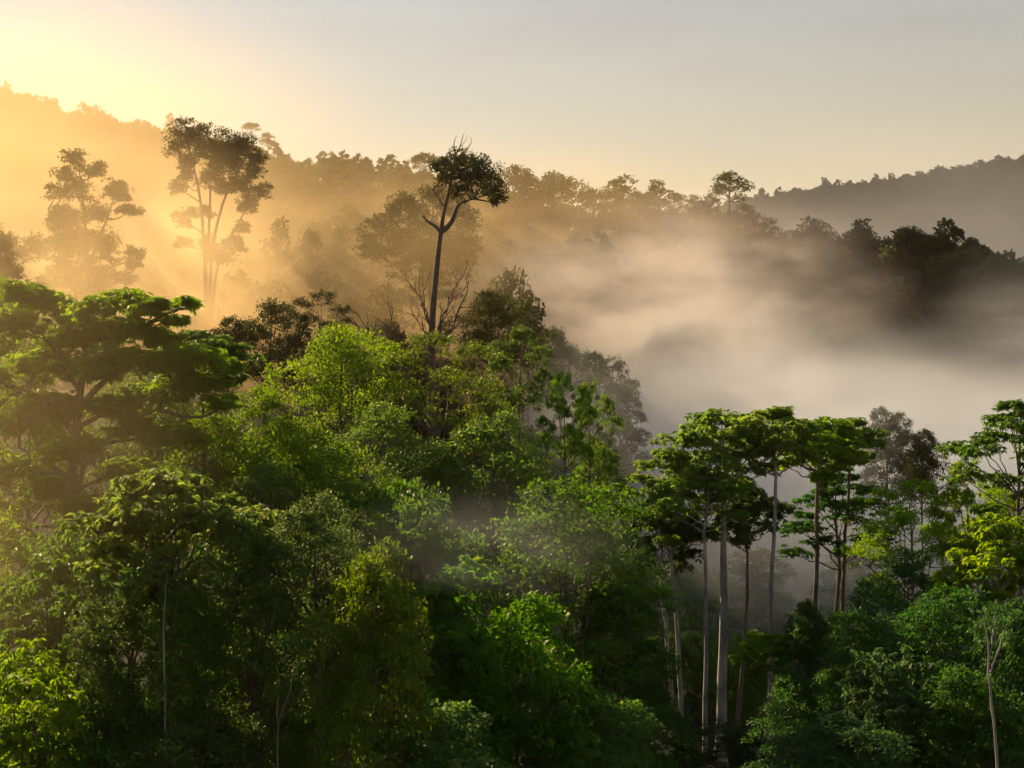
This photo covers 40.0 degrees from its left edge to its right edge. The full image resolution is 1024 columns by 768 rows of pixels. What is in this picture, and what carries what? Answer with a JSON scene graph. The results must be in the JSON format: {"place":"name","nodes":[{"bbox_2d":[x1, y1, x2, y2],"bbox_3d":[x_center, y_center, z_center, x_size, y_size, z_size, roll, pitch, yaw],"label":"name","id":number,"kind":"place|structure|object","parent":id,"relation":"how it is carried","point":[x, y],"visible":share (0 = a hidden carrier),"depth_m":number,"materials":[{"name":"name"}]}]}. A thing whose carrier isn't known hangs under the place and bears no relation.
{"place":"outdoors","nodes":[
{"label":"outdoors","id":0,"kind":"place"},
{"bbox_2d":[0,155,1023,767],"bbox_3d":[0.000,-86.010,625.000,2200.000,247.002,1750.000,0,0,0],"label":"ground","id":1,"kind":"structure","parent":0,"point":[24,211],"depth_m":312.64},
{"bbox_2d":[0,223,26,395],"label":"layered tree","id":2,"kind":"object","parent":1,"relation":"on","point":[8,266],"visible":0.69,"depth_m":203.90,"materials":[{"name":"brown plant"}]},
{"bbox_2d":[0,274,72,407],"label":"broadleaf tree","id":3,"kind":"object","parent":1,"relation":"on","point":[6,344],"visible":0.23,"depth_m":119.66,"materials":[{"name":"green plant"}]},
{"bbox_2d":[0,505,74,717],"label":"broadleaf tree","id":4,"kind":"object","parent":1,"relation":"on","point":[11,540],"visible":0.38,"depth_m":91.10,"materials":[{"name":"green plant"}]},
{"bbox_2d":[0,637,97,767],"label":"broadleaf tree","id":5,"kind":"object","parent":1,"relation":"on","point":[16,753],"visible":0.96,"depth_m":65.26,"materials":[{"name":"green plant"}]},
{"bbox_2d":[0,362,114,712],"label":"broadleaf tree","id":6,"kind":"object","parent":1,"relation":"on","point":[27,504],"visible":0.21,"depth_m":125.14,"materials":[{"name":"green plant"}]},
{"bbox_2d":[0,516,142,767],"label":"broadleaf tree","id":7,"kind":"object","parent":1,"relation":"on","point":[29,587],"visible":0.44,"depth_m":75.66,"materials":[{"name":"green plant"}]},
{"bbox_2d":[11,148,146,354],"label":"layered tree","id":8,"kind":"object","parent":1,"relation":"on","point":[64,217],"visible":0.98,"depth_m":226.39,"materials":[{"name":"brown plant"}]},
{"bbox_2d":[28,685,153,767],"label":"broadleaf tree","id":9,"kind":"object","parent":1,"relation":"on","point":[99,741],"visible":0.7,"depth_m":67.33,"materials":[{"name":"green plant"}]},
{"bbox_2d":[16,522,187,752],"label":"broadleaf tree","id":10,"kind":"object","parent":1,"relation":"on","point":[117,580],"visible":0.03,"depth_m":101.13,"materials":[{"name":"green plant"}]},
{"bbox_2d":[0,278,248,760],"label":"spreading tree","id":11,"kind":"object","parent":1,"relation":"on","point":[83,326],"visible":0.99,"depth_m":103.54,"materials":[{"name":"green plant"}]},
{"bbox_2d":[39,579,218,767],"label":"broadleaf tree","id":12,"kind":"object","parent":1,"relation":"on","point":[111,677],"visible":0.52,"depth_m":69.01,"materials":[{"name":"green plant"}]},
{"bbox_2d":[66,370,233,697],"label":"broadleaf tree","id":13,"kind":"object","parent":1,"relation":"on","point":[159,453],"visible":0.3,"depth_m":121.08,"materials":[{"name":"green plant"}]},
{"bbox_2d":[57,467,283,696],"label":"broadleaf tree","id":14,"kind":"object","parent":1,"relation":"on","point":[147,522],"visible":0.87,"depth_m":69.89,"materials":[{"name":"green plant"}]},
{"bbox_2d":[134,581,252,767],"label":"broadleaf tree","id":15,"kind":"object","parent":1,"relation":"on","point":[190,632],"visible":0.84,"depth_m":67.18,"materials":[{"name":"green plant"}]},
{"bbox_2d":[151,329,266,579],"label":"broadleaf tree","id":16,"kind":"object","parent":1,"relation":"on","point":[198,338],"visible":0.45,"depth_m":111.94,"materials":[{"name":"green plant"}]},
{"bbox_2d":[161,114,274,333],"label":"many stemmed tree","id":17,"kind":"object","parent":1,"relation":"on","point":[236,146],"visible":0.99,"depth_m":261.06,"materials":[{"name":"brown plant"}]},
{"bbox_2d":[143,408,297,568],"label":"broadleaf tree","id":18,"kind":"object","parent":1,"relation":"on","point":[224,458],"visible":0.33,"depth_m":109.53,"materials":[{"name":"green plant"}]},
{"bbox_2d":[215,268,261,325],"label":"forest tree","id":19,"kind":"object","parent":1,"relation":"on","point":[239,281],"visible":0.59,"depth_m":287.87,"materials":[{"name":"green plant"}]},
{"bbox_2d":[160,508,335,767],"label":"broadleaf tree","id":20,"kind":"object","parent":1,"relation":"on","point":[259,651],"visible":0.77,"depth_m":68.91,"materials":[{"name":"green plant"}]},
{"bbox_2d":[157,624,350,767],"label":"broadleaf tree","id":21,"kind":"object","parent":1,"relation":"on","point":[257,704],"visible":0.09,"depth_m":75.69,"materials":[{"name":"green plant"}]},
{"bbox_2d":[180,460,339,621],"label":"broadleaf tree","id":22,"kind":"object","parent":1,"relation":"on","point":[256,486],"visible":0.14,"depth_m":99.47,"materials":[{"name":"green plant"}]},
{"bbox_2d":[197,383,341,506],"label":"broadleaf tree","id":23,"kind":"object","parent":1,"relation":"on","point":[268,404],"visible":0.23,"depth_m":118.12,"materials":[{"name":"green plant"}]},
{"bbox_2d":[224,296,315,423],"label":"broadleaf tree","id":24,"kind":"object","parent":1,"relation":"on","point":[272,309],"visible":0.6,"depth_m":166.66,"materials":[{"name":"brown plant"}]},
{"bbox_2d":[0,80,546,247],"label":"forest","id":25,"kind":"object","parent":1,"relation":"on","point":[36,132],"visible":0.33,"depth_m":717.63,"materials":[{"name":"green plant"}]},
{"bbox_2d":[253,216,298,328],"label":"forest tree","id":26,"kind":"object","parent":1,"relation":"on","point":[281,233],"visible":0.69,"depth_m":329.32,"materials":[{"name":"green plant"}]},
{"bbox_2d":[234,629,327,767],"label":"sapling","id":27,"kind":"object","parent":1,"relation":"on","point":[278,638],"visible":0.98,"depth_m":63.96,"materials":[{"name":"green plant"}]},
{"bbox_2d":[263,265,330,332],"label":"forest tree","id":28,"kind":"object","parent":1,"relation":"on","point":[294,272],"visible":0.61,"depth_m":298.37,"materials":[{"name":"green plant"}]},
{"bbox_2d":[228,489,385,767],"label":"broadleaf tree","id":29,"kind":"object","parent":1,"relation":"on","point":[322,542],"visible":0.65,"depth_m":70.08,"materials":[{"name":"green plant"}]},
{"bbox_2d":[290,227,326,347],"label":"forest tree","id":30,"kind":"object","parent":1,"relation":"on","point":[313,239],"visible":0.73,"depth_m":343.33,"materials":[{"name":"green plant"}]},
{"bbox_2d":[220,422,403,569],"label":"broadleaf tree","id":31,"kind":"object","parent":1,"relation":"on","point":[295,452],"visible":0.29,"depth_m":104.90,"materials":[{"name":"green plant"}]},
{"bbox_2d":[265,288,365,483],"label":"broadleaf tree","id":32,"kind":"object","parent":1,"relation":"on","point":[303,326],"visible":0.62,"depth_m":163.59,"materials":[{"name":"green plant"}]},
{"bbox_2d":[229,598,401,767],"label":"broadleaf tree","id":33,"kind":"object","parent":1,"relation":"on","point":[312,724],"visible":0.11,"depth_m":77.86,"materials":[{"name":"green plant"}]},
{"bbox_2d":[286,266,359,334],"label":"forest tree","id":34,"kind":"object","parent":1,"relation":"on","point":[317,279],"visible":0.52,"depth_m":299.29,"materials":[{"name":"green plant"}]},
{"bbox_2d":[2,273,654,528],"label":"hill forest","id":35,"kind":"object","parent":1,"relation":"on","point":[203,320],"visible":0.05,"depth_m":242.87,"materials":[{"name":"green plant"}]},
{"bbox_2d":[253,500,414,758],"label":"broadleaf tree","id":36,"kind":"object","parent":1,"relation":"on","point":[360,527],"visible":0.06,"depth_m":84.11,"materials":[{"name":"green plant"}]},
{"bbox_2d":[235,504,432,746],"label":"broadleaf tree","id":37,"kind":"object","parent":1,"relation":"on","point":[368,514],"visible":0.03,"depth_m":92.02,"materials":[{"name":"green plant"}]},
{"bbox_2d":[258,319,420,478],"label":"broadleaf tree","id":38,"kind":"object","parent":1,"relation":"on","point":[341,347],"visible":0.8,"depth_m":126.98,"materials":[{"name":"green plant"}]},
{"bbox_2d":[286,536,442,767],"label":"broadleaf tree","id":39,"kind":"object","parent":1,"relation":"on","point":[375,592],"visible":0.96,"depth_m":65.18,"materials":[{"name":"green plant"}]},
{"bbox_2d":[352,281,421,341],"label":"forest tree","id":40,"kind":"object","parent":1,"relation":"on","point":[382,311],"visible":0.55,"depth_m":288.48,"materials":[{"name":"green plant"}]},
{"bbox_2d":[304,399,479,757],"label":"broadleaf tree","id":41,"kind":"object","parent":1,"relation":"on","point":[381,422],"visible":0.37,"depth_m":112.79,"materials":[{"name":"green plant"}]},
{"bbox_2d":[325,474,458,751],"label":"broadleaf tree","id":42,"kind":"object","parent":1,"relation":"on","point":[364,503],"visible":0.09,"depth_m":98.82,"materials":[{"name":"green plant"}]},
{"bbox_2d":[351,184,485,314],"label":"broadleaf tree","id":43,"kind":"object","parent":1,"relation":"on","point":[452,252],"visible":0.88,"depth_m":266.81,"materials":[{"name":"brown plant"}]},
{"bbox_2d":[328,692,516,767],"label":"broadleaf tree","id":44,"kind":"object","parent":1,"relation":"on","point":[430,756],"visible":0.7,"depth_m":67.34,"materials":[{"name":"green plant"}]},
{"bbox_2d":[347,329,524,680],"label":"broadleaf tree","id":45,"kind":"object","parent":1,"relation":"on","point":[487,403],"visible":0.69,"depth_m":122.81,"materials":[{"name":"green plant"}]},
{"bbox_2d":[349,476,530,745],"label":"broadleaf tree","id":46,"kind":"object","parent":1,"relation":"on","point":[468,540],"visible":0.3,"depth_m":96.08,"materials":[{"name":"green plant"}]},
{"bbox_2d":[404,253,490,484],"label":"dead tree","id":47,"kind":"object","parent":1,"relation":"on","point":[440,328],"visible":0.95,"depth_m":198.08,"materials":[{"name":"brown wood"}]},
{"bbox_2d":[389,554,522,767],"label":"broadleaf tree","id":48,"kind":"object","parent":1,"relation":"on","point":[447,627],"visible":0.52,"depth_m":79.16,"materials":[{"name":"green plant"}]},
{"bbox_2d":[423,132,510,444],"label":"emergent tree","id":49,"kind":"object","parent":1,"relation":"on","point":[473,170],"visible":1,"depth_m":219.54,"materials":[{"name":"green plant"}]},
{"bbox_2d":[278,149,700,229],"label":"forest","id":50,"kind":"object","parent":1,"relation":"on","point":[365,173],"visible":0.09,"depth_m":953.51,"materials":[{"name":"green plant"}]},
{"bbox_2d":[441,286,541,485],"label":"broadleaf tree","id":51,"kind":"object","parent":1,"relation":"on","point":[496,305],"visible":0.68,"depth_m":209.72,"materials":[{"name":"green plant"}]},
{"bbox_2d":[393,407,594,740],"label":"broadleaf tree","id":52,"kind":"object","parent":1,"relation":"on","point":[509,456],"visible":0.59,"depth_m":110.31,"materials":[{"name":"green plant"}]},
{"bbox_2d":[3,164,990,459],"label":"hill forest","id":53,"kind":"object","parent":1,"relation":"on","point":[645,250],"visible":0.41,"depth_m":388.08,"materials":[{"name":"green plant"}]},
{"bbox_2d":[397,589,610,767],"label":"broadleaf tree","id":54,"kind":"object","parent":1,"relation":"on","point":[513,652],"visible":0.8,"depth_m":78.34,"materials":[{"name":"green plant"}]},
{"bbox_2d":[487,265,543,415],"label":"forest tree","id":55,"kind":"object","parent":1,"relation":"on","point":[512,282],"visible":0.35,"depth_m":288.79,"materials":[{"name":"green plant"}]},
{"bbox_2d":[482,324,554,703],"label":"broadleaf tree","id":56,"kind":"object","parent":1,"relation":"on","point":[533,389],"visible":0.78,"depth_m":132.62,"materials":[{"name":"green plant"}]},
{"bbox_2d":[521,325,591,505],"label":"broadleaf tree","id":57,"kind":"object","parent":1,"relation":"on","point":[552,335],"visible":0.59,"depth_m":213.77,"materials":[{"name":"green plant"}]},
{"bbox_2d":[433,474,692,767],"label":"broadleaf tree","id":58,"kind":"object","parent":1,"relation":"on","point":[577,537],"visible":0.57,"depth_m":94.58,"materials":[{"name":"green plant"}]},
{"bbox_2d":[533,368,601,626],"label":"broadleaf tree","id":59,"kind":"object","parent":1,"relation":"on","point":[574,447],"visible":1,"depth_m":127.70,"materials":[{"name":"green plant"}]},
{"bbox_2d":[501,684,665,767],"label":"broadleaf tree","id":60,"kind":"object","parent":1,"relation":"on","point":[614,757],"visible":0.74,"depth_m":78.83,"materials":[{"name":"green plant"}]},
{"bbox_2d":[557,378,626,646],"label":"broadleaf tree","id":61,"kind":"object","parent":1,"relation":"on","point":[604,454],"visible":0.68,"depth_m":132.89,"materials":[{"name":"green plant"}]},
{"bbox_2d":[551,350,640,579],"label":"broadleaf tree","id":62,"kind":"object","parent":1,"relation":"on","point":[603,373],"visible":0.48,"depth_m":184.94,"materials":[{"name":"green plant"}]},
{"bbox_2d":[548,442,646,688],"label":"broadleaf tree","id":63,"kind":"object","parent":1,"relation":"on","point":[608,470],"visible":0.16,"depth_m":149.02,"materials":[{"name":"green plant"}]},
{"bbox_2d":[561,579,697,767],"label":"broadleaf tree","id":64,"kind":"object","parent":1,"relation":"on","point":[648,647],"visible":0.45,"depth_m":96.04,"materials":[{"name":"green plant"}]},
{"bbox_2d":[601,377,663,562],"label":"broadleaf tree","id":65,"kind":"object","parent":1,"relation":"on","point":[637,413],"visible":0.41,"depth_m":195.18,"materials":[{"name":"green plant"}]},
{"bbox_2d":[601,541,692,742],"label":"broadleaf tree","id":66,"kind":"object","parent":1,"relation":"on","point":[644,551],"visible":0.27,"depth_m":119.60,"materials":[{"name":"green plant"}]},
{"bbox_2d":[611,495,717,750],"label":"tall tiered tree","id":67,"kind":"object","parent":1,"relation":"on","point":[682,529],"visible":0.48,"depth_m":132.24,"materials":[{"name":"green plant"}]},
{"bbox_2d":[599,447,730,754],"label":"tall tiered tree","id":68,"kind":"object","parent":1,"relation":"on","point":[663,539],"visible":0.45,"depth_m":131.29,"materials":[{"name":"green plant"}]},
{"bbox_2d":[634,629,727,725],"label":"broadleaf tree","id":69,"kind":"object","parent":1,"relation":"on","point":[690,657],"visible":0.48,"depth_m":141.22,"materials":[{"name":"green plant"}]},
{"bbox_2d":[648,736,714,767],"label":"broadleaf tree","id":70,"kind":"object","parent":1,"relation":"on","point":[675,757],"visible":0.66,"depth_m":117.09,"materials":[{"name":"green plant"}]},
{"bbox_2d":[646,567,743,687],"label":"broadleaf tree","id":71,"kind":"object","parent":1,"relation":"on","point":[695,623],"visible":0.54,"depth_m":156.78,"materials":[{"name":"green plant"}]},
{"bbox_2d":[652,468,758,767],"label":"tall tiered tree","id":72,"kind":"object","parent":1,"relation":"on","point":[731,489],"visible":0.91,"depth_m":126.35,"materials":[{"name":"green plant"}]},
{"bbox_2d":[649,408,805,766],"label":"tall tiered tree","id":73,"kind":"object","parent":1,"relation":"on","point":[700,431],"visible":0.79,"depth_m":128.97,"materials":[{"name":"green plant"}]},
{"bbox_2d":[708,170,754,217],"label":"forest tree","id":74,"kind":"object","parent":1,"relation":"on","point":[725,177],"visible":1,"depth_m":438.29,"materials":[{"name":"green plant"}]},
{"bbox_2d":[685,719,780,767],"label":"broadleaf tree","id":75,"kind":"object","parent":1,"relation":"on","point":[732,743],"visible":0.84,"depth_m":111.37,"materials":[{"name":"green plant"}]},
{"bbox_2d":[700,629,797,724],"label":"broadleaf tree","id":76,"kind":"object","parent":1,"relation":"on","point":[752,691],"visible":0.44,"depth_m":143.37,"materials":[{"name":"green plant"}]},
{"bbox_2d":[703,487,796,726],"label":"broadleaf tree","id":77,"kind":"object","parent":1,"relation":"on","point":[744,534],"visible":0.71,"depth_m":132.88,"materials":[{"name":"green plant"}]},
{"bbox_2d":[708,546,819,669],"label":"broadleaf tree","id":78,"kind":"object","parent":1,"relation":"on","point":[757,577],"visible":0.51,"depth_m":169.23,"materials":[{"name":"green plant"}]},
{"bbox_2d":[728,632,809,758],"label":"broadleaf tree","id":79,"kind":"object","parent":1,"relation":"on","point":[769,644],"visible":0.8,"depth_m":121.02,"materials":[{"name":"green plant"}]},
{"bbox_2d":[723,405,825,739],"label":"tall tiered tree","id":80,"kind":"object","parent":1,"relation":"on","point":[778,417],"visible":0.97,"depth_m":126.98,"materials":[{"name":"green plant"}]},
{"bbox_2d":[734,671,849,767],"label":"broadleaf tree","id":81,"kind":"object","parent":1,"relation":"on","point":[805,699],"visible":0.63,"depth_m":103.64,"materials":[{"name":"green plant"}]},
{"bbox_2d":[772,598,844,719],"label":"broadleaf tree","id":82,"kind":"object","parent":1,"relation":"on","point":[807,628],"visible":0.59,"depth_m":118.23,"materials":[{"name":"green plant"}]},
{"bbox_2d":[765,416,870,675],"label":"broadleaf tree","id":83,"kind":"object","parent":1,"relation":"on","point":[831,470],"visible":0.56,"depth_m":133.91,"materials":[{"name":"green plant"}]},
{"bbox_2d":[759,710,920,767],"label":"broadleaf tree","id":84,"kind":"object","parent":1,"relation":"on","point":[847,738],"visible":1,"depth_m":83.35,"materials":[{"name":"green plant"}]},
{"bbox_2d":[785,553,895,692],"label":"broadleaf tree","id":85,"kind":"object","parent":1,"relation":"on","point":[851,577],"visible":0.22,"depth_m":167.16,"materials":[{"name":"green plant"}]},
{"bbox_2d":[776,472,916,705],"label":"broadleaf tree","id":86,"kind":"object","parent":1,"relation":"on","point":[826,492],"visible":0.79,"depth_m":139.68,"materials":[{"name":"green plant"}]},
{"bbox_2d":[678,153,1023,245],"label":"forest","id":87,"kind":"object","parent":1,"relation":"on","point":[962,196],"visible":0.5,"depth_m":1020.75,"materials":[{"name":"grey plant"}]},
{"bbox_2d":[821,417,890,734],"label":"broadleaf tree","id":88,"kind":"object","parent":1,"relation":"on","point":[871,436],"visible":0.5,"depth_m":137.14,"materials":[{"name":"green plant"}]},
{"bbox_2d":[775,607,942,767],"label":"broadleaf tree","id":89,"kind":"object","parent":1,"relation":"on","point":[867,632],"visible":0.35,"depth_m":106.35,"materials":[{"name":"green plant"}]},
{"bbox_2d":[851,406,931,613],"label":"broadleaf tree","id":90,"kind":"object","parent":1,"relation":"on","point":[892,423],"visible":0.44,"depth_m":205.58,"materials":[{"name":"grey plant"}]},
{"bbox_2d":[823,544,964,708],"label":"broadleaf tree","id":91,"kind":"object","parent":1,"relation":"on","point":[904,570],"visible":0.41,"depth_m":115.21,"materials":[{"name":"green plant"}]},
{"bbox_2d":[841,476,961,657],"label":"broadleaf tree","id":92,"kind":"object","parent":1,"relation":"on","point":[901,520],"visible":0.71,"depth_m":127.58,"materials":[{"name":"green plant"}]},
{"bbox_2d":[790,215,1023,437],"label":"hill forest","id":93,"kind":"object","parent":1,"relation":"on","point":[970,290],"visible":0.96,"depth_m":354.84,"materials":[{"name":"grey plant"}]},
{"bbox_2d":[833,644,986,767],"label":"broadleaf tree","id":94,"kind":"object","parent":1,"relation":"on","point":[887,702],"visible":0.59,"depth_m":91.29,"materials":[{"name":"green plant"}]},
{"bbox_2d":[888,428,963,597],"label":"broadleaf tree","id":95,"kind":"object","parent":1,"relation":"on","point":[922,453],"visible":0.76,"depth_m":198.92,"materials":[{"name":"green plant"}]},
{"bbox_2d":[844,582,1010,767],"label":"broadleaf tree","id":96,"kind":"object","parent":1,"relation":"on","point":[927,612],"visible":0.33,"depth_m":103.17,"materials":[{"name":"green plant"}]},
{"bbox_2d":[892,663,1023,767],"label":"broadleaf tree","id":97,"kind":"object","parent":1,"relation":"on","point":[968,699],"visible":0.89,"depth_m":88.72,"materials":[{"name":"green plant"}]},
{"bbox_2d":[916,457,1022,714],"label":"broadleaf tree","id":98,"kind":"object","parent":1,"relation":"on","point":[965,497],"visible":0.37,"depth_m":131.30,"materials":[{"name":"green plant"}]},
{"bbox_2d":[923,512,1023,685],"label":"broadleaf tree","id":99,"kind":"object","parent":1,"relation":"on","point":[970,558],"visible":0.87,"depth_m":109.26,"materials":[{"name":"green plant"}]},
{"bbox_2d":[934,399,1023,632],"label":"broadleaf tree","id":100,"kind":"object","parent":1,"relation":"on","point":[988,440],"visible":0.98,"depth_m":119.72,"materials":[{"name":"green plant"}]},
{"bbox_2d":[958,575,1023,767],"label":"sapling","id":101,"kind":"object","parent":1,"relation":"on","point":[1002,621],"visible":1,"depth_m":81.96,"materials":[{"name":"green plant"}]},
{"bbox_2d":[962,596,1023,767],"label":"broadleaf tree","id":102,"kind":"object","parent":1,"relation":"on","point":[1010,659],"visible":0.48,"depth_m":96.25,"materials":[{"name":"pale grey bark"},{"name":"cool green leaf"}]},
{"bbox_2d":[0,0,1023,224],"label":"sky","id":103,"kind":"structure","parent":0,"point":[786,94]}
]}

